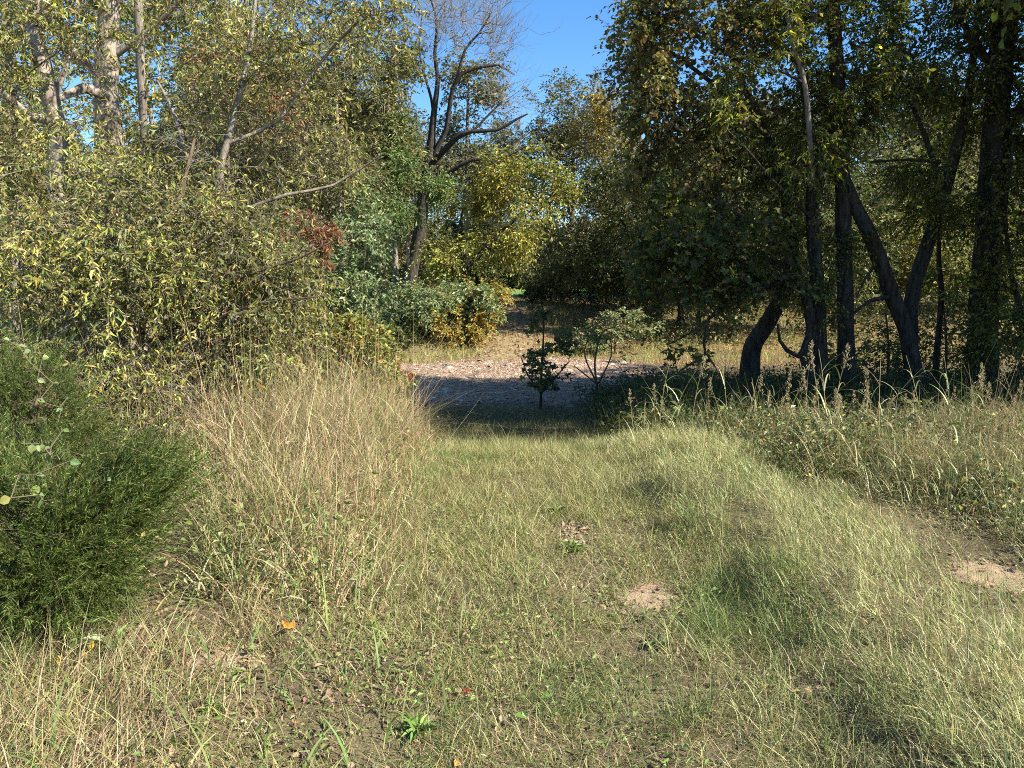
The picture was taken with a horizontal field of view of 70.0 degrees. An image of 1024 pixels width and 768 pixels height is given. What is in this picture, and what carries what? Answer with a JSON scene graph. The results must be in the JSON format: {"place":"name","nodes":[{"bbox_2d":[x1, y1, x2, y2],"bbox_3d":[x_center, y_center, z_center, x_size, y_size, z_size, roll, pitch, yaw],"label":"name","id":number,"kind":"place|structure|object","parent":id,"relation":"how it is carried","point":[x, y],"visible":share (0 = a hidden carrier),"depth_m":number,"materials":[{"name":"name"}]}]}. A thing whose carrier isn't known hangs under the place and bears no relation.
{"place":"outdoors","nodes":[
{"label":"outdoors","id":0,"kind":"place"},
{"bbox_2d":[3,358,731,406],"bbox_3d":[-0.100,-0.115,20.397,35.800,0.265,14.400,0,8,0],"label":"creek bed","id":1,"kind":"object","parent":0,"point":[489,386],"visible":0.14,"depth_m":19.56,"materials":[{"name":"gravel"}]},
{"bbox_2d":[38,285,967,294],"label":"field","id":2,"kind":"structure","parent":0,"point":[517,291],"depth_m":64.51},
{"bbox_2d":[371,252,452,286],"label":"dark shrub","id":3,"kind":"object","parent":2,"relation":"on","point":[400,272],"visible":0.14,"depth_m":78.05,"materials":[{"name":"green plant"}]},
{"bbox_2d":[391,214,481,283],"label":"dark shrub","id":4,"kind":"object","parent":2,"relation":"on","point":[445,230],"visible":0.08,"depth_m":79.76,"materials":[{"name":"green plant"}]},
{"bbox_2d":[451,245,521,288],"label":"dark shrub","id":5,"kind":"object","parent":2,"relation":"on","point":[488,271],"visible":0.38,"depth_m":77.16,"materials":[{"name":"green plant"}]},
{"bbox_2d":[451,213,567,286],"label":"dark shrub","id":6,"kind":"object","parent":2,"relation":"on","point":[454,225],"visible":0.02,"depth_m":84.63,"materials":[{"name":"green plant"}]},
{"bbox_2d":[491,252,549,288],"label":"dark shrub","id":7,"kind":"object","parent":2,"relation":"on","point":[514,279],"visible":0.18,"depth_m":78.28,"materials":[{"name":"green plant"}]},
{"bbox_2d":[520,215,610,286],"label":"tree","id":8,"kind":"object","parent":2,"relation":"on","point":[550,228],"visible":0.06,"depth_m":81.62,"materials":[{"name":"green plant"}]},
{"bbox_2d":[476,295,539,363],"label":"path","id":9,"kind":"structure","parent":0,"point":[507,341],"depth_m":31.39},
{"bbox_2d":[0,293,1023,767],"bbox_3d":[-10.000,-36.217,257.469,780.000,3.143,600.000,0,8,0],"label":"ground","id":10,"kind":"structure","parent":0,"point":[312,677],"depth_m":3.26,"materials":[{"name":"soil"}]},
{"bbox_2d":[0,0,89,259],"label":"tree","id":11,"kind":"object","parent":10,"relation":"on","point":[38,109],"visible":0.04,"depth_m":29.63,"materials":[{"name":"green plant"}]},
{"bbox_2d":[0,0,93,281],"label":"tree","id":12,"kind":"object","parent":10,"relation":"on","point":[25,91],"visible":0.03,"depth_m":21.07,"materials":[{"name":"green plant"}]},
{"bbox_2d":[0,91,97,292],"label":"greyish tree","id":13,"kind":"object","parent":10,"relation":"on","point":[74,173],"visible":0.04,"depth_m":55.61,"materials":[{"name":"green plant"}]},
{"bbox_2d":[0,337,110,624],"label":"vine","id":14,"kind":"object","parent":10,"relation":"on","point":[5,499],"visible":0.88,"depth_m":3.15,"materials":[{"name":"green plant"}]},
{"bbox_2d":[0,0,152,344],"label":"tree","id":15,"kind":"object","parent":10,"relation":"on","point":[35,94],"visible":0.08,"depth_m":16.83,"materials":[{"name":"green plant"}]},
{"bbox_2d":[0,317,162,498],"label":"cedar bush","id":16,"kind":"object","parent":10,"relation":"on","point":[24,404],"visible":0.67,"depth_m":4.91,"materials":[{"name":"green plant"}]},
{"bbox_2d":[0,0,188,425],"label":"cherry tree","id":17,"kind":"object","parent":10,"relation":"on","point":[15,115],"visible":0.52,"depth_m":7.43,"materials":[{"name":"green plant"}]},
{"bbox_2d":[0,0,201,376],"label":"leaning tree","id":18,"kind":"object","parent":10,"relation":"on","point":[50,97],"visible":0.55,"depth_m":9.05,"materials":[{"name":"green plant"}]},
{"bbox_2d":[77,625,135,651],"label":"weed plant","id":19,"kind":"object","parent":10,"relation":"on","point":[95,636],"visible":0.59,"depth_m":3.07,"materials":[{"name":"green plant"}]},
{"bbox_2d":[1,335,227,492],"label":"twiggy shrub","id":20,"kind":"object","parent":10,"relation":"on","point":[162,392],"visible":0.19,"depth_m":5.75,"materials":[{"name":"green plant"}]},
{"bbox_2d":[0,385,235,671],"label":"cedar bush","id":21,"kind":"object","parent":10,"relation":"on","point":[139,481],"visible":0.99,"depth_m":3.23,"materials":[{"name":"green plant"}]},
{"bbox_2d":[29,232,215,385],"bbox_3d":[-3.939,-0.426,7.658,2.274,2.406,1.967,0,8,0],"label":"twiggy shrub","id":22,"kind":"object","parent":10,"relation":"on","point":[147,331],"visible":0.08,"depth_m":7.51,"materials":[{"name":"green plant"}]},
{"bbox_2d":[0,121,256,438],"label":"cherry tree","id":23,"kind":"object","parent":10,"relation":"on","point":[83,277],"visible":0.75,"depth_m":5.94,"materials":[{"name":"green plant"}]},
{"bbox_2d":[62,0,198,349],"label":"tree","id":24,"kind":"object","parent":10,"relation":"on","point":[150,116],"visible":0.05,"depth_m":25.65,"materials":[{"name":"green plant"}]},
{"bbox_2d":[83,109,180,239],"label":"greyish tree","id":25,"kind":"object","parent":10,"relation":"on","point":[128,144],"visible":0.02,"depth_m":57.45,"materials":[{"name":"green plant"}]},
{"bbox_2d":[34,0,288,364],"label":"grey tree","id":26,"kind":"object","parent":10,"relation":"on","point":[139,14],"visible":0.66,"depth_m":8.57,"materials":[{"name":"green plant"}]},
{"bbox_2d":[31,0,325,354],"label":"tree","id":27,"kind":"object","parent":10,"relation":"on","point":[152,97],"visible":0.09,"depth_m":17.83,"materials":[{"name":"green plant"}]},
{"bbox_2d":[68,335,299,461],"bbox_3d":[-2.720,0.191,6.310,1.838,1.238,1.644,0,8,0],"label":"twiggy shrub","id":28,"kind":"object","parent":10,"relation":"on","point":[184,374],"visible":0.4,"depth_m":6.12,"materials":[{"name":"green plant"}]},
{"bbox_2d":[119,47,249,435],"bbox_3d":[-2.913,-1.374,6.794,0.752,3.890,2.325,-1,8,-8],"label":"vine","id":29,"kind":"object","parent":10,"relation":"on","point":[247,57],"visible":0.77,"depth_m":7.00,"materials":[{"name":"green plant"}]},
{"bbox_2d":[6,0,363,390],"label":"pale barked tree","id":30,"kind":"object","parent":10,"relation":"on","point":[117,49],"visible":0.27,"depth_m":9.91,"materials":[{"name":"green plant"}]},
{"bbox_2d":[168,652,243,677],"bbox_3d":[-1.238,1.148,2.989,0.340,0.044,0.211,0,8,0],"label":"dirt patch","id":31,"kind":"object","parent":10,"relation":"on","point":[201,663],"visible":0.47,"depth_m":2.96,"materials":[{"name":"soil"}]},
{"bbox_2d":[52,138,362,442],"bbox_3d":[-2.826,-0.552,7.013,2.721,3.540,2.788,0,8,0],"label":"cherry tree","id":32,"kind":"object","parent":10,"relation":"on","point":[266,277],"visible":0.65,"depth_m":6.46,"materials":[{"name":"green plant"}]},
{"bbox_2d":[192,695,226,718],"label":"weed plant","id":33,"kind":"object","parent":10,"relation":"on","point":[210,711],"visible":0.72,"depth_m":2.66,"materials":[{"name":"green plant"}]},
{"bbox_2d":[119,0,327,324],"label":"tree","id":34,"kind":"object","parent":10,"relation":"on","point":[164,32],"visible":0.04,"depth_m":23.46,"materials":[{"name":"green plant"}]},
{"bbox_2d":[133,92,335,357],"bbox_3d":[-2.802,-1.105,7.676,2.081,3.848,1.749,0,8,0],"label":"twiggy shrub","id":35,"kind":"object","parent":10,"relation":"on","point":[234,166],"visible":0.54,"depth_m":7.43,"materials":[{"name":"green plant"}]},
{"bbox_2d":[170,24,330,368],"bbox_3d":[-3.958,-2.231,11.736,2.434,6.532,2.772,-4,9,-24],"label":"rusty tree","id":36,"kind":"object","parent":10,"relation":"on","point":[270,108],"visible":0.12,"depth_m":11.15,"materials":[{"name":"green plant"}]},
{"bbox_2d":[148,14,357,267],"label":"greyish tree","id":37,"kind":"object","parent":10,"relation":"on","point":[178,53],"visible":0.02,"depth_m":44.65,"materials":[{"name":"green plant"}]},
{"bbox_2d":[0,240,512,635],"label":"dry grass","id":38,"kind":"structure","parent":10,"relation":"on","point":[284,462],"depth_m":4.52,"materials":[{"name":"plant"}]},
{"bbox_2d":[78,0,435,350],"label":"cherry tree","id":39,"kind":"object","parent":10,"relation":"on","point":[290,48],"visible":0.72,"depth_m":7.81,"materials":[{"name":"green plant"}]},
{"bbox_2d":[186,292,354,410],"bbox_3d":[-2.858,-0.131,8.815,1.919,2.061,3.193,0,8,0],"label":"privet bush","id":40,"kind":"object","parent":10,"relation":"on","point":[319,345],"visible":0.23,"depth_m":8.86,"materials":[{"name":"green plant"}]},
{"bbox_2d":[165,0,384,279],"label":"greyish tree","id":41,"kind":"object","parent":10,"relation":"on","point":[346,228],"visible":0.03,"depth_m":40.99,"materials":[{"name":"green plant"}]},
{"bbox_2d":[272,388,340,488],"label":"grass stalk","id":42,"kind":"object","parent":10,"relation":"on","point":[273,396],"depth_m":5.12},
{"bbox_2d":[271,204,346,314],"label":"red leaved shrub","id":43,"kind":"object","parent":10,"relation":"on","point":[321,234],"visible":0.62,"depth_m":10.78,"materials":[{"name":"brown plant"}]},
{"bbox_2d":[291,395,348,503],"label":"grass stalk","id":44,"kind":"object","parent":10,"relation":"on","point":[341,398],"depth_m":4.55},
{"bbox_2d":[237,170,412,350],"bbox_3d":[-4.348,-2.110,16.381,4.042,5.417,3.713,0,8,0],"label":"honeysuckle bush","id":45,"kind":"object","parent":10,"relation":"on","point":[373,230],"visible":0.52,"depth_m":15.97,"materials":[{"name":"green plant"}]},
{"bbox_2d":[270,0,403,267],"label":"olive tree","id":46,"kind":"object","parent":10,"relation":"on","point":[327,119],"visible":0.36,"depth_m":30.70,"materials":[{"name":"green plant"}]},
{"bbox_2d":[283,309,417,410],"bbox_3d":[-2.288,0.003,9.854,2.078,1.996,2.320,0,8,0],"label":"sumac bush","id":47,"kind":"object","parent":10,"relation":"on","point":[358,330],"visible":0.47,"depth_m":9.35,"materials":[{"name":"green plant"}]},
{"bbox_2d":[264,27,448,283],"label":"greyish tree","id":48,"kind":"object","parent":10,"relation":"on","point":[400,261],"visible":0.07,"depth_m":45.42,"materials":[{"name":"green plant"}]},
{"bbox_2d":[326,259,435,353],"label":"streamside bush","id":49,"kind":"object","parent":10,"relation":"on","point":[406,327],"visible":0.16,"depth_m":27.74,"materials":[{"name":"green plant"}]},
{"bbox_2d":[308,19,454,288],"bbox_3d":[-6.110,-10.633,34.558,6.984,13.132,7.925,0,8,0],"label":"olive tree","id":50,"kind":"object","parent":10,"relation":"on","point":[406,71],"visible":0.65,"depth_m":33.14,"materials":[{"name":"green plant"}]},
{"bbox_2d":[343,110,464,288],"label":"feathery tree","id":51,"kind":"object","parent":10,"relation":"on","point":[405,161],"visible":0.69,"depth_m":32.96,"materials":[{"name":"green plant"}]},
{"bbox_2d":[396,710,440,743],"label":"weed plant","id":52,"kind":"object","parent":10,"relation":"on","point":[414,722],"visible":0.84,"depth_m":2.68,"materials":[{"name":"green plant"}]},
{"bbox_2d":[334,272,510,349],"bbox_3d":[-3.781,-2.827,29.692,7.531,3.371,5.747,0,8,0],"label":"streamside bush","id":53,"kind":"object","parent":10,"relation":"on","point":[434,300],"visible":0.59,"depth_m":28.56,"materials":[{"name":"green plant"}]},
{"bbox_2d":[380,110,478,286],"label":"greyish tree","id":54,"kind":"object","parent":10,"relation":"on","point":[435,231],"visible":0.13,"depth_m":77.77,"materials":[{"name":"green plant"}]},
{"bbox_2d":[419,276,515,349],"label":"golden shrub","id":55,"kind":"object","parent":10,"relation":"on","point":[473,328],"visible":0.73,"depth_m":28.60,"materials":[{"name":"yellow plant"}]},
{"bbox_2d":[384,0,562,289],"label":"bare tree","id":56,"kind":"object","parent":10,"relation":"on","point":[431,138],"visible":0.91,"depth_m":36.89,"materials":[{"name":"brown plant"}]},
{"bbox_2d":[419,27,536,289],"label":"olive tree","id":57,"kind":"object","parent":10,"relation":"on","point":[466,150],"visible":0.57,"depth_m":52.26,"materials":[{"name":"green plant"}]},
{"bbox_2d":[444,111,551,286],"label":"greyish tree","id":58,"kind":"object","parent":10,"relation":"on","point":[489,225],"visible":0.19,"depth_m":79.22,"materials":[{"name":"green plant"}]},
{"bbox_2d":[404,135,594,294],"bbox_3d":[-0.475,-6.709,32.378,8.730,8.318,5.798,0,8,0],"label":"yellow tree","id":59,"kind":"object","parent":10,"relation":"on","point":[511,244],"visible":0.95,"depth_m":31.69,"materials":[{"name":"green plant"}]},
{"bbox_2d":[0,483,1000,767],"bbox_3d":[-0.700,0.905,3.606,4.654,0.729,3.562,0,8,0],"label":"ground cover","id":60,"kind":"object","parent":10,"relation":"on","point":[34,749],"visible":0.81,"depth_m":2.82,"materials":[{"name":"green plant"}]},
{"bbox_2d":[0,299,1022,767],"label":"fallen leaves","id":61,"kind":"object","parent":10,"relation":"on","point":[454,395],"depth_m":3.72,"materials":[{"name":"plant"}]},
{"bbox_2d":[2,306,1023,452],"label":"undergrowth","id":62,"kind":"object","parent":10,"relation":"on","point":[609,420],"visible":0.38,"depth_m":13.25,"materials":[{"name":"green plant"}]},
{"bbox_2d":[519,301,578,409],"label":"sycamore sapling","id":63,"kind":"object","parent":10,"relation":"on","point":[541,385],"visible":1,"depth_m":15.54,"materials":[{"name":"green plant"}]},
{"bbox_2d":[102,278,1023,366],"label":"bank grass","id":64,"kind":"structure","parent":10,"relation":"on","point":[733,346],"depth_m":31.41,"materials":[{"name":"plant"}]},
{"bbox_2d":[495,66,638,298],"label":"greyish tree","id":65,"kind":"object","parent":10,"relation":"on","point":[564,128],"visible":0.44,"depth_m":49.23,"materials":[{"name":"green plant"}]},
{"bbox_2d":[512,254,635,309],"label":"dark shrub","id":66,"kind":"object","parent":10,"relation":"on","point":[537,290],"visible":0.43,"depth_m":42.98,"materials":[{"name":"green plant"}]},
{"bbox_2d":[137,500,1023,713],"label":"soil crumbs","id":67,"kind":"object","parent":10,"relation":"on","point":[817,688],"visible":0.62,"depth_m":3.59,"materials":[{"name":"soil"}]},
{"bbox_2d":[185,416,1023,767],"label":"tall grass","id":68,"kind":"structure","parent":10,"relation":"on","point":[697,446],"depth_m":3.63,"materials":[{"name":"plant"}]},
{"bbox_2d":[574,312,640,390],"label":"arching shrub","id":69,"kind":"object","parent":10,"relation":"on","point":[592,338],"visible":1,"depth_m":17.50,"materials":[{"name":"green plant"}]},
{"bbox_2d":[559,77,656,303],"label":"golden topped tree","id":70,"kind":"object","parent":10,"relation":"on","point":[599,120],"visible":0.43,"depth_m":43.70,"materials":[{"name":"green plant"}]},
{"bbox_2d":[540,134,681,329],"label":"dusky tree","id":71,"kind":"object","parent":10,"relation":"on","point":[581,269],"visible":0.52,"depth_m":34.66,"materials":[{"name":"green plant"}]},
{"bbox_2d":[565,303,673,357],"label":"weedy shrub","id":72,"kind":"object","parent":10,"relation":"on","point":[631,325],"visible":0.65,"depth_m":27.44,"materials":[{"name":"green plant"}]},
{"bbox_2d":[614,581,686,620],"bbox_3d":[0.710,1.122,3.785,0.364,0.044,0.446,-3,9,-19],"label":"dirt patch","id":73,"kind":"object","parent":10,"relation":"on","point":[648,595],"visible":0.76,"depth_m":3.80,"materials":[{"name":"soil"}]},
{"bbox_2d":[639,631,672,651],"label":"weed plant","id":74,"kind":"object","parent":10,"relation":"on","point":[655,642],"visible":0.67,"depth_m":3.33,"materials":[{"name":"green plant"}]},
{"bbox_2d":[611,133,743,326],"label":"dusky tree","id":75,"kind":"object","parent":10,"relation":"on","point":[680,315],"visible":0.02,"depth_m":36.74,"materials":[{"name":"green plant"}]},
{"bbox_2d":[586,0,827,405],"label":"sycamore tree","id":76,"kind":"object","parent":10,"relation":"on","point":[651,80],"visible":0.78,"depth_m":13.96,"materials":[{"name":"green plant"}]},
{"bbox_2d":[608,130,808,343],"bbox_3d":[8.481,-6.245,31.247,8.578,9.150,7.322,2,8,12],"label":"dusky tree","id":77,"kind":"object","parent":10,"relation":"on","point":[731,329],"visible":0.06,"depth_m":30.88,"materials":[{"name":"green plant"}]},
{"bbox_2d":[608,162,822,405],"bbox_3d":[3.759,-1.572,13.554,3.890,4.853,3.307,-4,9,-28],"label":"broad leaved tree","id":78,"kind":"object","parent":10,"relation":"on","point":[688,237],"visible":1,"depth_m":12.89,"materials":[{"name":"green plant"}]},
{"bbox_2d":[683,0,928,395],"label":"pale stemmed tree","id":79,"kind":"object","parent":10,"relation":"on","point":[813,169],"visible":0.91,"depth_m":13.03,"materials":[{"name":"green plant"}]},
{"bbox_2d":[788,341,838,451],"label":"grass stalk","id":80,"kind":"object","parent":10,"relation":"on","point":[812,344],"depth_m":6.16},
{"bbox_2d":[757,156,898,301],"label":"sunlit tree","id":81,"kind":"object","parent":10,"relation":"on","point":[854,227],"visible":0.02,"depth_m":44.20,"materials":[{"name":"green plant"}]},
{"bbox_2d":[784,337,875,387],"bbox_3d":[7.376,-0.191,16.863,2.032,1.940,2.785,0,8,0],"label":"brush","id":82,"kind":"object","parent":10,"relation":"on","point":[832,356],"visible":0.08,"depth_m":16.22,"materials":[{"name":"green plant"}]},
{"bbox_2d":[790,353,870,456],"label":"grass stalk","id":83,"kind":"object","parent":10,"relation":"on","point":[824,385],"depth_m":6.08,"materials":[{"name":"plant"}]},
{"bbox_2d":[723,72,939,335],"bbox_3d":[13.915,-7.503,32.576,10.294,10.979,8.786,-6,10,-37],"label":"dusky tree","id":84,"kind":"object","parent":10,"relation":"on","point":[827,214],"visible":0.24,"depth_m":31.24,"materials":[{"name":"green plant"}]},
{"bbox_2d":[709,0,955,398],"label":"dark trunked tree","id":85,"kind":"object","parent":10,"relation":"on","point":[839,72],"visible":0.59,"depth_m":13.64,"materials":[{"name":"green plant"}]},
{"bbox_2d":[771,78,894,223],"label":"greyish tree","id":86,"kind":"object","parent":10,"relation":"on","point":[853,143],"visible":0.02,"depth_m":56.29,"materials":[{"name":"green plant"}]},
{"bbox_2d":[741,69,928,397],"bbox_3d":[6.194,-2.610,14.321,3.818,6.807,2.860,-4,9,-24],"label":"leaning dark tree","id":87,"kind":"object","parent":10,"relation":"on","point":[882,269],"visible":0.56,"depth_m":13.89,"materials":[{"name":"green plant"}]},
{"bbox_2d":[812,396,871,489],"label":"grass stalk","id":88,"kind":"object","parent":10,"relation":"on","point":[814,402],"depth_m":5.48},
{"bbox_2d":[706,354,1023,551],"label":"weeds","id":89,"kind":"object","parent":10,"relation":"on","point":[972,434],"visible":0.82,"depth_m":5.82,"materials":[{"name":"green plant"}]},
{"bbox_2d":[830,291,934,379],"bbox_3d":[9.066,-0.864,18.133,2.142,2.889,2.736,0,8,0],"label":"brush","id":90,"kind":"object","parent":10,"relation":"on","point":[885,331],"visible":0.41,"depth_m":18.00,"materials":[{"name":"green plant"}]},
{"bbox_2d":[832,132,972,311],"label":"sunlit tree","id":91,"kind":"object","parent":10,"relation":"on","point":[887,189],"visible":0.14,"depth_m":41.99,"materials":[{"name":"green plant"}]},
{"bbox_2d":[808,0,1023,387],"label":"forked dark tree","id":92,"kind":"object","parent":10,"relation":"on","point":[940,196],"visible":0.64,"depth_m":13.87,"materials":[{"name":"green plant"}]},
{"bbox_2d":[852,55,982,290],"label":"greyish tree","id":93,"kind":"object","parent":10,"relation":"on","point":[915,135],"visible":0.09,"depth_m":51.46,"materials":[{"name":"green plant"}]},
{"bbox_2d":[875,289,1003,377],"bbox_3d":[10.402,-0.850,17.768,2.347,3.030,3.026,-3,9,-22],"label":"brush","id":94,"kind":"object","parent":10,"relation":"on","point":[946,339],"visible":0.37,"depth_m":17.84,"materials":[{"name":"green plant"}]},
{"bbox_2d":[873,105,1015,288],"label":"greyish tree","id":95,"kind":"object","parent":10,"relation":"on","point":[969,166],"visible":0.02,"depth_m":57.18,"materials":[{"name":"green plant"}]},
{"bbox_2d":[868,165,1023,320],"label":"sunlit tree","id":96,"kind":"object","parent":10,"relation":"on","point":[908,263],"visible":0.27,"depth_m":38.78,"materials":[{"name":"green plant"}]},
{"bbox_2d":[879,0,1023,402],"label":"ivy clad tree","id":97,"kind":"object","parent":10,"relation":"on","point":[987,239],"visible":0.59,"depth_m":13.89,"materials":[{"name":"green plant"}]},
{"bbox_2d":[893,179,1020,388],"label":"thin tree","id":98,"kind":"object","parent":10,"relation":"on","point":[939,271],"visible":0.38,"depth_m":15.26,"materials":[{"name":"green plant"}]},
{"bbox_2d":[904,13,1023,247],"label":"tree","id":99,"kind":"object","parent":10,"relation":"on","point":[954,102],"visible":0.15,"depth_m":15.10,"materials":[{"name":"green plant"}]},
{"bbox_2d":[939,139,1023,369],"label":"thin tree","id":100,"kind":"object","parent":10,"relation":"on","point":[1012,270],"visible":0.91,"depth_m":13.19,"materials":[{"name":"green plant"}]},
{"bbox_2d":[943,560,1023,593],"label":"dirt patch","id":101,"kind":"object","parent":10,"relation":"on","point":[972,568],"visible":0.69,"depth_m":3.94,"materials":[{"name":"soil"}]},
{"bbox_2d":[949,0,1023,60],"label":"tree","id":102,"kind":"object","parent":10,"relation":"on","point":[995,16],"visible":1,"depth_m":10.49,"materials":[{"name":"green plant"}]},
{"bbox_2d":[949,159,1023,307],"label":"sunlit tree","id":103,"kind":"object","parent":10,"relation":"on","point":[1016,202],"visible":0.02,"depth_m":40.52,"materials":[{"name":"green plant"}]},
{"bbox_2d":[962,266,1023,375],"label":"brush","id":104,"kind":"object","parent":10,"relation":"on","point":[1005,349],"visible":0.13,"depth_m":17.05,"materials":[{"name":"green plant"}]},
{"bbox_2d":[0,0,1023,227],"label":"sky","id":105,"kind":"structure","parent":0,"point":[572,44],"materials":[{"name":"blue"}]},
{"bbox_2d":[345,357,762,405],"bbox_3d":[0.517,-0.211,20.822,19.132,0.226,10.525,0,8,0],"label":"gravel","id":106,"kind":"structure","parent":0,"point":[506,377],"depth_m":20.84,"materials":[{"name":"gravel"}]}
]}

